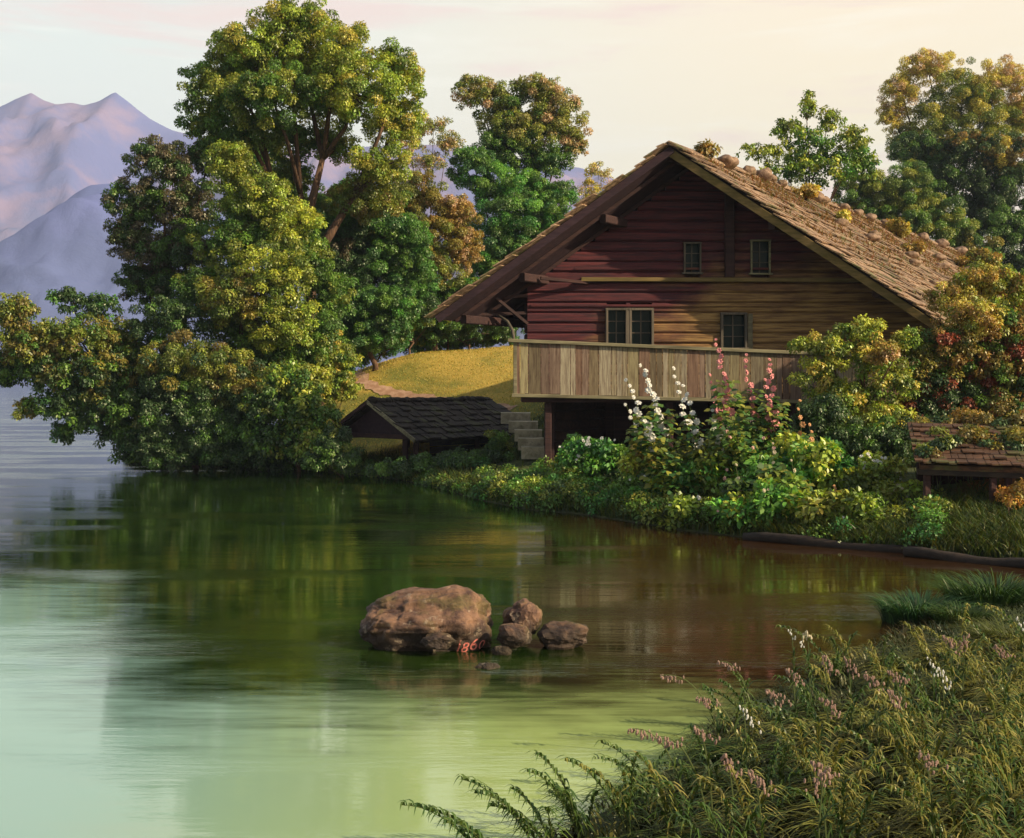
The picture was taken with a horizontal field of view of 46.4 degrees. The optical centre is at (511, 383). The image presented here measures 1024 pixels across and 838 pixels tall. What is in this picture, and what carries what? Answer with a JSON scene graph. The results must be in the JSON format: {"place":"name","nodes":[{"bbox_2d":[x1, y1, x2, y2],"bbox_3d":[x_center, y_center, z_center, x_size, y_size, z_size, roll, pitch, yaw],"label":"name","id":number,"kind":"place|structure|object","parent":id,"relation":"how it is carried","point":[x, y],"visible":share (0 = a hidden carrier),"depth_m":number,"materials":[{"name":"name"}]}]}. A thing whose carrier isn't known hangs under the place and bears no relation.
{"place":"outdoors","nodes":[
{"label":"outdoors","id":0,"kind":"place"},
{"bbox_2d":[0,184,503,386],"bbox_3d":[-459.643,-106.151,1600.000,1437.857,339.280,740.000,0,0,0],"label":"mountain ridge","id":1,"kind":"structure","parent":0,"point":[59,246],"depth_m":1503.19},
{"bbox_2d":[0,92,613,345],"bbox_3d":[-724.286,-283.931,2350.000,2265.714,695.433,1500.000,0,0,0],"label":"mountain range","id":2,"kind":"structure","parent":0,"point":[52,155],"depth_m":2393.31,"materials":[{"name":"stone"}]},
{"bbox_2d":[354,369,516,409],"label":"path","id":3,"kind":"structure","parent":0,"point":[376,387],"depth_m":53.54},
{"bbox_2d":[0,387,1023,837],"bbox_3d":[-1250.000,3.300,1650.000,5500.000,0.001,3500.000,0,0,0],"label":"lake water","id":4,"kind":"structure","parent":0,"point":[186,653],"depth_m":15.17,"materials":[{"name":"liquid"}]},
{"bbox_2d":[359,585,492,651],"bbox_3d":[-1.083,3.094,15.158,1.686,1.046,1.205,0,0,0],"label":"boulder","id":5,"kind":"object","parent":4,"relation":"in","point":[408,619],"visible":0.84,"depth_m":14.78,"materials":[{"name":"brown stone"}]},
{"bbox_2d":[420,632,455,649],"bbox_3d":[-0.896,3.122,14.498,0.454,0.210,0.302,0,0,0],"label":"boulder","id":6,"kind":"object","parent":4,"relation":"in","point":[440,641],"visible":1,"depth_m":14.39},
{"bbox_2d":[497,623,531,648],"bbox_3d":[0.029,3.105,14.694,0.445,0.316,0.378,0,0,0],"label":"boulder","id":7,"kind":"object","parent":4,"relation":"in","point":[513,635],"visible":1,"depth_m":14.59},
{"bbox_2d":[502,598,542,634],"bbox_3d":[0.133,2.990,15.212,0.513,0.513,0.548,0,0,0],"label":"boulder","id":8,"kind":"object","parent":4,"relation":"in","point":[526,612],"visible":0.77,"depth_m":15.03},
{"bbox_2d":[537,621,588,649],"bbox_3d":[0.640,3.157,15.014,0.658,0.352,0.579,0,0,0],"label":"boulder","id":9,"kind":"object","parent":4,"relation":"on","point":[559,635],"visible":1,"depth_m":14.82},
{"bbox_2d":[903,547,1023,567],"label":"log","id":10,"kind":"object","parent":4,"relation":"in","point":[924,552],"visible":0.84,"depth_m":22.11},
{"bbox_2d":[0,0,1023,258],"label":"sky","id":11,"kind":"structure","parent":0,"point":[647,74],"materials":[{"name":"white"}]},
{"bbox_2d":[131,328,1023,837],"bbox_3d":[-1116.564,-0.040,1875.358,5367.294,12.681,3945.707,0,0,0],"label":"ground","id":12,"kind":"structure","parent":0,"point":[447,374],"depth_m":46.18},
{"bbox_2d":[0,285,178,467],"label":"overhanging tree","id":13,"kind":"object","parent":12,"relation":"on","point":[91,397],"visible":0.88,"depth_m":45.57,"materials":[{"name":"green plant"}]},
{"bbox_2d":[100,134,228,415],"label":"tree","id":14,"kind":"object","parent":12,"relation":"on","point":[167,256],"visible":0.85,"depth_m":49.51,"materials":[{"name":"green plant"}]},
{"bbox_2d":[112,294,305,471],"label":"waterside bush","id":15,"kind":"object","parent":12,"relation":"on","point":[198,390],"visible":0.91,"depth_m":44.78,"materials":[{"name":"green plant"}]},
{"bbox_2d":[167,139,356,392],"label":"olive bushy tree","id":16,"kind":"object","parent":12,"relation":"on","point":[296,249],"visible":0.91,"depth_m":46.73,"materials":[{"name":"green plant"}]},
{"bbox_2d":[236,354,346,471],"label":"pale leaved shrub","id":17,"kind":"object","parent":12,"relation":"on","point":[289,399],"visible":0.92,"depth_m":43.64,"materials":[{"name":"green plant"}]},
{"bbox_2d":[173,0,430,426],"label":"tall tree","id":18,"kind":"object","parent":12,"relation":"on","point":[269,63],"visible":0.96,"depth_m":51.20,"materials":[{"name":"green plant"}]},
{"bbox_2d":[212,130,413,308],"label":"tree","id":19,"kind":"object","parent":12,"relation":"on","point":[322,198],"visible":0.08,"depth_m":56.29,"materials":[{"name":"green plant"}]},
{"bbox_2d":[298,422,364,478],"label":"waterside shrub","id":20,"kind":"object","parent":12,"relation":"on","point":[341,452],"visible":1,"depth_m":41.19,"materials":[{"name":"green plant"}]},
{"bbox_2d":[307,320,364,421],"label":"meadow bush","id":21,"kind":"object","parent":12,"relation":"on","point":[346,382],"visible":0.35,"depth_m":48.15,"materials":[{"name":"green plant"}]},
{"bbox_2d":[299,200,442,370],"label":"tree","id":22,"kind":"object","parent":12,"relation":"on","point":[393,263],"visible":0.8,"depth_m":54.95,"materials":[{"name":"green plant"}]},
{"bbox_2d":[336,287,440,374],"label":"meadow bush","id":23,"kind":"object","parent":12,"relation":"on","point":[402,342],"visible":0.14,"depth_m":57.32,"materials":[{"name":"green plant"}]},
{"bbox_2d":[335,396,513,460],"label":"boathouse","id":24,"kind":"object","parent":12,"relation":"on","point":[440,422],"visible":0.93,"depth_m":43.37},
{"bbox_2d":[399,113,466,350],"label":"slender tree","id":25,"kind":"object","parent":12,"relation":"on","point":[428,160],"visible":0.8,"depth_m":67.69,"materials":[{"name":"green plant"}]},
{"bbox_2d":[395,170,484,351],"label":"tree","id":26,"kind":"object","parent":12,"relation":"on","point":[451,219],"visible":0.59,"depth_m":59.26,"materials":[{"name":"plant"}]},
{"bbox_2d":[364,445,515,477],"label":"waterside shrub","id":27,"kind":"object","parent":12,"relation":"on","point":[453,459],"visible":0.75,"depth_m":39.85,"materials":[{"name":"green plant"}]},
{"bbox_2d":[397,799,488,837],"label":"fern plant","id":28,"kind":"object","parent":12,"relation":"on","point":[463,827],"visible":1,"depth_m":7.45,"materials":[{"name":"green plant"}]},
{"bbox_2d":[281,344,634,466],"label":"meadow grass","id":29,"kind":"structure","parent":12,"relation":"on","point":[384,363],"depth_m":53.83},
{"bbox_2d":[409,280,524,353],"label":"meadow bush","id":30,"kind":"object","parent":12,"relation":"on","point":[459,335],"visible":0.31,"depth_m":59.96,"materials":[{"name":"green plant"}]},
{"bbox_2d":[483,429,520,456],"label":"waterside shrub","id":31,"kind":"object","parent":12,"relation":"on","point":[498,443],"visible":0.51,"depth_m":41.29,"materials":[{"name":"green plant"}]},
{"bbox_2d":[444,145,579,345],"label":"round green tree","id":32,"kind":"object","parent":12,"relation":"on","point":[515,195],"visible":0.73,"depth_m":64.66,"materials":[{"name":"green plant"}]},
{"bbox_2d":[453,774,572,837],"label":"fern plant","id":33,"kind":"object","parent":12,"relation":"on","point":[521,819],"visible":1,"depth_m":7.96,"materials":[{"name":"green plant"}]},
{"bbox_2d":[450,71,593,333],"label":"two headed tree","id":34,"kind":"object","parent":12,"relation":"on","point":[509,133],"visible":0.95,"depth_m":71.13,"materials":[{"name":"green plant"}]},
{"bbox_2d":[501,412,543,458],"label":"stone steps","id":35,"kind":"structure","parent":12,"relation":"on","point":[529,438],"depth_m":41.26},
{"bbox_2d":[121,451,954,548],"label":"undergrowth","id":36,"kind":"object","parent":12,"relation":"on","point":[543,475],"visible":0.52,"depth_m":30.82,"materials":[{"name":"green plant"}]},
{"bbox_2d":[519,750,611,837],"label":"fern plant","id":37,"kind":"object","parent":12,"relation":"on","point":[576,820],"visible":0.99,"depth_m":8.05,"materials":[{"name":"green plant"}]},
{"bbox_2d":[134,440,1023,557],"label":"bank grass","id":38,"kind":"structure","parent":12,"relation":"on","point":[991,532],"depth_m":24.70,"materials":[{"name":"plant"}]},
{"bbox_2d":[557,436,629,477],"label":"flowering bush","id":39,"kind":"object","parent":12,"relation":"on","point":[604,456],"visible":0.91,"depth_m":32.69,"materials":[{"name":"green plant"}]},
{"bbox_2d":[577,161,613,200],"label":"peach sapling","id":40,"kind":"object","parent":12,"relation":"on","point":[604,173],"visible":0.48,"depth_m":75.71,"materials":[{"name":"plant"}]},
{"bbox_2d":[557,753,655,837],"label":"fern plant","id":41,"kind":"object","parent":12,"relation":"on","point":[626,809],"visible":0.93,"depth_m":8.21,"materials":[{"name":"green plant"}]},
{"bbox_2d":[615,439,676,477],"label":"flowering bush","id":42,"kind":"object","parent":12,"relation":"on","point":[630,466],"visible":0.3,"depth_m":31.22,"materials":[{"name":"green plant"}]},
{"bbox_2d":[624,403,694,497],"bbox_3d":[3.821,1.776,29.299,2.181,2.615,1.446,0,0,0],"label":"hollyhock","id":43,"kind":"object","parent":12,"relation":"on","point":[639,447],"visible":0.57,"depth_m":29.17,"materials":[{"name":"green"}]},
{"bbox_2d":[627,728,695,835],"bbox_3d":[1.074,2.835,8.442,0.515,0.816,0.180,0,0,0],"label":"seed head plant","id":44,"kind":"object","parent":12,"relation":"on","point":[631,730],"visible":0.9,"depth_m":8.45,"materials":[{"name":"pink plant"}]},
{"bbox_2d":[624,378,709,498],"bbox_3d":[3.853,1.435,28.945,2.182,3.153,1.246,0,0,-18],"label":"hollyhock","id":45,"kind":"object","parent":12,"relation":"on","point":[649,435],"visible":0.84,"depth_m":28.85,"materials":[{"name":"green"}]},
{"bbox_2d":[639,363,698,467],"bbox_3d":[4.279,1.304,29.788,2.246,3.629,1.580,0,0,0],"label":"hollyhock","id":46,"kind":"object","parent":12,"relation":"on","point":[670,429],"visible":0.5,"depth_m":29.71,"materials":[{"name":"green"}]},
{"bbox_2d":[625,750,715,836],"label":"fern plant","id":47,"kind":"object","parent":12,"relation":"on","point":[669,784],"visible":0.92,"depth_m":7.99,"materials":[{"name":"green plant"}]},
{"bbox_2d":[655,491,704,529],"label":"flowering bush","id":48,"kind":"object","parent":12,"relation":"on","point":[682,505],"visible":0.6,"depth_m":27.09,"materials":[{"name":"green plant"}]},
{"bbox_2d":[668,366,708,457],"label":"hollyhock","id":49,"kind":"object","parent":12,"relation":"on","point":[683,406],"visible":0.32,"depth_m":29.72,"materials":[{"name":"green"}]},
{"bbox_2d":[680,384,720,496],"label":"hollyhock","id":50,"kind":"object","parent":12,"relation":"on","point":[700,440],"visible":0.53,"depth_m":29.09,"materials":[{"name":"green"}]},
{"bbox_2d":[693,725,719,814],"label":"seed head plant","id":51,"kind":"object","parent":12,"relation":"on","point":[698,731],"visible":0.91,"depth_m":8.45,"materials":[{"name":"green plant"}]},
{"bbox_2d":[665,436,750,498],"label":"flowering bush","id":52,"kind":"object","parent":12,"relation":"on","point":[700,464],"visible":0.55,"depth_m":28.70,"materials":[{"name":"green plant"}]},
{"bbox_2d":[424,141,1006,466],"bbox_3d":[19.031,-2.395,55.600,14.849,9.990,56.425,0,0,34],"label":"farmhouse","id":53,"kind":"object","parent":12,"relation":"on","point":[659,262],"visible":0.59,"depth_m":37.97,"materials":[{"name":"brown wood"}]},
{"bbox_2d":[605,308,627,343],"bbox_3d":[3.325,-1.780,38.006,0.790,1.235,0.372,0,0,0],"label":"window","id":54,"kind":"structure","parent":53,"relation":"in","point":[616,319],"depth_m":38.14,"materials":[{"name":"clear glass"}]},
{"bbox_2d":[629,308,653,344],"bbox_3d":[4.110,-1.780,38.006,0.860,1.235,0.372,0,0,0],"label":"window","id":55,"kind":"structure","parent":53,"relation":"in","point":[641,320],"depth_m":38.14,"materials":[{"name":"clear glass"}]},
{"bbox_2d":[682,242,702,273],"bbox_3d":[5.730,-3.980,37.990,0.660,1.010,0.340,0,0,0],"label":"window","id":56,"kind":"structure","parent":53,"relation":"in","point":[691,250],"depth_m":38.14,"materials":[{"name":"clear glass"}]},
{"bbox_2d":[693,137,723,157],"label":"roof plant","id":57,"kind":"object","parent":53,"relation":"on","point":[708,146],"visible":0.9,"depth_m":37.74,"materials":[{"name":"yellow plant"}]},
{"bbox_2d":[720,312,748,348],"bbox_3d":[7.040,-1.660,37.990,0.920,1.195,0.340,0,0,0],"label":"window","id":58,"kind":"structure","parent":53,"relation":"in","point":[733,325],"depth_m":38.14,"materials":[{"name":"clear glass"}]},
{"bbox_2d":[748,240,772,274],"bbox_3d":[7.890,-4.010,37.990,0.740,1.110,0.340,0,0,0],"label":"window","id":59,"kind":"structure","parent":53,"relation":"in","point":[760,250],"depth_m":38.14,"materials":[{"name":"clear glass"}]},
{"bbox_2d":[692,148,998,312],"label":"roof grass","id":60,"kind":"structure","parent":53,"relation":"on","point":[812,207],"depth_m":43.49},
{"bbox_2d":[884,217,911,237],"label":"roof plant","id":61,"kind":"object","parent":53,"relation":"on","point":[899,227],"visible":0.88,"depth_m":52.31,"materials":[{"name":"yellow plant"}]},
{"bbox_2d":[955,247,1002,267],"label":"roof plant","id":62,"kind":"object","parent":53,"relation":"on","point":[985,255],"visible":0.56,"depth_m":56.71,"materials":[{"name":"yellow plant"}]},
{"bbox_2d":[666,797,764,837],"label":"plume grass","id":63,"kind":"object","parent":12,"relation":"on","point":[688,823],"depth_m":7.41,"materials":[{"name":"green"}]},
{"bbox_2d":[702,409,744,494],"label":"hollyhock","id":64,"kind":"object","parent":12,"relation":"on","point":[716,442],"visible":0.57,"depth_m":28.65,"materials":[{"name":"green"}]},
{"bbox_2d":[695,696,758,788],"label":"seed head plant","id":65,"kind":"object","parent":12,"relation":"on","point":[705,703],"visible":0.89,"depth_m":9.25,"materials":[{"name":"green plant"}]},
{"bbox_2d":[700,489,756,531],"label":"flowering bush","id":66,"kind":"object","parent":12,"relation":"on","point":[734,509],"visible":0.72,"depth_m":26.05,"materials":[{"name":"green plant"}]},
{"bbox_2d":[720,753,751,837],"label":"seed head plant","id":67,"kind":"object","parent":12,"relation":"on","point":[730,762],"visible":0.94,"depth_m":7.75,"materials":[{"name":"green plant"}]},
{"bbox_2d":[710,338,762,479],"bbox_3d":[5.599,0.859,28.475,1.746,3.880,1.478,0,0,0],"label":"hollyhock","id":68,"kind":"object","parent":12,"relation":"on","point":[728,410],"visible":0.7,"depth_m":28.43,"materials":[{"name":"green"}]},
{"bbox_2d":[717,463,755,522],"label":"leafy plant","id":69,"kind":"object","parent":12,"relation":"on","point":[733,486],"visible":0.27,"depth_m":26.44,"materials":[{"name":"green plant"}]},
{"bbox_2d":[692,762,788,837],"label":"plume grass","id":70,"kind":"object","parent":12,"relation":"on","point":[770,789],"depth_m":7.91,"materials":[{"name":"green"}]},
{"bbox_2d":[483,631,1023,837],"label":"tall grass","id":71,"kind":"structure","parent":12,"relation":"on","point":[794,819],"depth_m":9.11,"materials":[{"name":"plant"}]},
{"bbox_2d":[731,353,775,449],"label":"hollyhock","id":72,"kind":"object","parent":12,"relation":"on","point":[754,415],"visible":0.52,"depth_m":29.64,"materials":[{"name":"green"}]},
{"bbox_2d":[734,769,787,837],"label":"seed head plant","id":73,"kind":"object","parent":12,"relation":"on","point":[757,782],"visible":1,"depth_m":7.34,"materials":[{"name":"green plant"}]},
{"bbox_2d":[723,431,814,485],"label":"flowering bush","id":74,"kind":"object","parent":12,"relation":"on","point":[781,455],"visible":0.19,"depth_m":28.21,"materials":[{"name":"green plant"}]},
{"bbox_2d":[754,442,790,492],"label":"leafy plant","id":75,"kind":"object","parent":12,"relation":"on","point":[774,471],"visible":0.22,"depth_m":26.48,"materials":[{"name":"green plant"}]},
{"bbox_2d":[753,358,796,451],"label":"hollyhock","id":76,"kind":"object","parent":12,"relation":"on","point":[774,409],"visible":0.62,"depth_m":29.31,"materials":[{"name":"green"}]},
{"bbox_2d":[744,471,806,529],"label":"flowering bush","id":77,"kind":"object","parent":12,"relation":"on","point":[768,499],"visible":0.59,"depth_m":25.73,"materials":[{"name":"green plant"}]},
{"bbox_2d":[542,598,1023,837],"bbox_3d":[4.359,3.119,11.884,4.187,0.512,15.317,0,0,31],"label":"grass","id":78,"kind":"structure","parent":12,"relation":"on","point":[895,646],"depth_m":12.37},
{"bbox_2d":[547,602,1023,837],"bbox_3d":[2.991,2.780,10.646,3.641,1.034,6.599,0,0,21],"label":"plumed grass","id":79,"kind":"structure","parent":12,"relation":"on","point":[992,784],"depth_m":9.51,"materials":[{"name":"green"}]},
{"bbox_2d":[734,89,881,200],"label":"leafy sapling","id":80,"kind":"object","parent":12,"relation":"on","point":[855,160],"visible":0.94,"depth_m":63.59,"materials":[{"name":"green plant"}]},
{"bbox_2d":[765,717,866,804],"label":"plume grass","id":81,"kind":"object","parent":12,"relation":"on","point":[797,756],"depth_m":8.67,"materials":[{"name":"green"}]},
{"bbox_2d":[803,766,834,837],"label":"seed head plant","id":82,"kind":"object","parent":12,"relation":"on","point":[823,775],"visible":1,"depth_m":7.29,"materials":[{"name":"pink plant"}]},
{"bbox_2d":[786,436,857,491],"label":"flowering bush","id":83,"kind":"object","parent":12,"relation":"on","point":[820,461],"visible":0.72,"depth_m":27.24,"materials":[{"name":"green plant"}]},
{"bbox_2d":[788,488,855,523],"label":"flowering bush","id":84,"kind":"object","parent":12,"relation":"on","point":[821,504],"visible":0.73,"depth_m":25.04,"materials":[{"name":"green plant"}]},
{"bbox_2d":[742,532,917,552],"bbox_3d":[6.368,3.243,24.168,3.645,0.281,0.234,0,0,37],"label":"log","id":85,"kind":"object","parent":12,"relation":"on","point":[805,540],"visible":0.83,"depth_m":24.23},
{"bbox_2d":[810,760,853,837],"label":"seed head plant","id":86,"kind":"object","parent":12,"relation":"on","point":[819,764],"visible":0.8,"depth_m":7.45,"materials":[{"name":"green plant"}]},
{"bbox_2d":[781,772,897,837],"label":"plume grass","id":87,"kind":"object","parent":12,"relation":"on","point":[840,823],"depth_m":7.64,"materials":[{"name":"green"}]},
{"bbox_2d":[769,389,915,467],"bbox_3d":[8.975,1.790,31.519,4.693,3.296,2.102,0,0,0],"label":"dark shrub","id":88,"kind":"object","parent":12,"relation":"on","point":[885,439],"visible":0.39,"depth_m":31.09,"materials":[{"name":"green plant"}]},
{"bbox_2d":[784,313,920,456],"bbox_3d":[9.434,0.256,33.028,3.463,4.372,2.484,0,0,29],"label":"golden shrub","id":89,"kind":"object","parent":12,"relation":"on","point":[856,397],"visible":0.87,"depth_m":32.64,"materials":[{"name":"green plant"}]},
{"bbox_2d":[827,486,885,523],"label":"flowering bush","id":90,"kind":"object","parent":12,"relation":"on","point":[857,506],"visible":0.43,"depth_m":24.65,"materials":[{"name":"green plant"}]},
{"bbox_2d":[826,450,911,493],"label":"flowering bush","id":91,"kind":"object","parent":12,"relation":"on","point":[867,473],"visible":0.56,"depth_m":26.88,"materials":[{"name":"green plant"}]},
{"bbox_2d":[872,478,922,504],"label":"flowering bush","id":92,"kind":"object","parent":12,"relation":"on","point":[898,488],"visible":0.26,"depth_m":26.25,"materials":[{"name":"green plant"}]},
{"bbox_2d":[831,158,1004,259],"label":"misty thicket","id":93,"kind":"object","parent":12,"relation":"on","point":[922,210],"visible":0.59,"depth_m":82.85,"materials":[{"name":"green plant"}]},
{"bbox_2d":[849,585,998,624],"bbox_3d":[5.675,3.132,16.618,2.158,0.359,1.968,0,0,0],"label":"grass tuft","id":94,"kind":"object","parent":12,"relation":"on","point":[903,609],"visible":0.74,"depth_m":16.55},
{"bbox_2d":[873,712,975,798],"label":"plume grass","id":95,"kind":"object","parent":12,"relation":"on","point":[945,753],"depth_m":8.63,"materials":[{"name":"green"}]},
{"bbox_2d":[906,750,959,837],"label":"seed head plant","id":96,"kind":"object","parent":12,"relation":"on","point":[928,764],"visible":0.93,"depth_m":7.45,"materials":[{"name":"green plant"}]},
{"bbox_2d":[872,766,1002,837],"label":"plume grass","id":97,"kind":"object","parent":12,"relation":"on","point":[965,826],"depth_m":7.45,"materials":[{"name":"green"}]},
{"bbox_2d":[874,47,1023,194],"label":"golden tree","id":98,"kind":"object","parent":12,"relation":"on","point":[978,97],"visible":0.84,"depth_m":102.90,"materials":[{"name":"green plant"}]},
{"bbox_2d":[887,127,1023,273],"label":"dark crowned tree","id":99,"kind":"object","parent":12,"relation":"on","point":[990,201],"visible":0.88,"depth_m":90.36,"materials":[{"name":"green plant"}]},
{"bbox_2d":[888,260,1023,426],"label":"autumn creeper shrub","id":100,"kind":"object","parent":12,"relation":"on","point":[971,335],"visible":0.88,"depth_m":33.14,"materials":[{"name":"green plant"}]},
{"bbox_2d":[909,599,1012,624],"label":"grass tuft","id":101,"kind":"object","parent":12,"relation":"on","point":[943,615],"visible":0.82,"depth_m":15.93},
{"bbox_2d":[907,422,1023,507],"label":"shed","id":102,"kind":"object","parent":12,"relation":"on","point":[969,460],"visible":0.57,"depth_m":25.25,"materials":[{"name":"brown"}]},
{"bbox_2d":[909,406,1023,462],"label":"roof creeper","id":103,"kind":"object","parent":102,"relation":"on","point":[977,435],"visible":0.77,"depth_m":26.30,"materials":[{"name":"green plant"}]},
{"bbox_2d":[914,567,1023,607],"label":"grass tuft","id":104,"kind":"object","parent":12,"relation":"on","point":[999,594],"visible":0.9,"depth_m":17.06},
{"bbox_2d":[940,614,1023,644],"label":"grass tuft","id":105,"kind":"object","parent":12,"relation":"on","point":[987,629],"visible":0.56,"depth_m":14.31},
{"bbox_2d":[960,719,1023,800],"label":"plume grass","id":106,"kind":"object","parent":12,"relation":"on","point":[1004,776],"depth_m":8.34,"materials":[{"name":"green"}]},
{"bbox_2d":[960,798,1023,837],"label":"plume grass","id":107,"kind":"object","parent":12,"relation":"on","point":[977,818],"depth_m":6.90,"materials":[{"name":"green"}]},
{"bbox_2d":[961,682,1023,741],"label":"plume grass","id":108,"kind":"object","parent":12,"relation":"on","point":[993,708],"depth_m":9.51,"materials":[{"name":"green"}]},
{"bbox_2d":[993,477,1023,514],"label":"orange bush","id":109,"kind":"object","parent":12,"relation":"on","point":[1014,496],"visible":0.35,"depth_m":24.39,"materials":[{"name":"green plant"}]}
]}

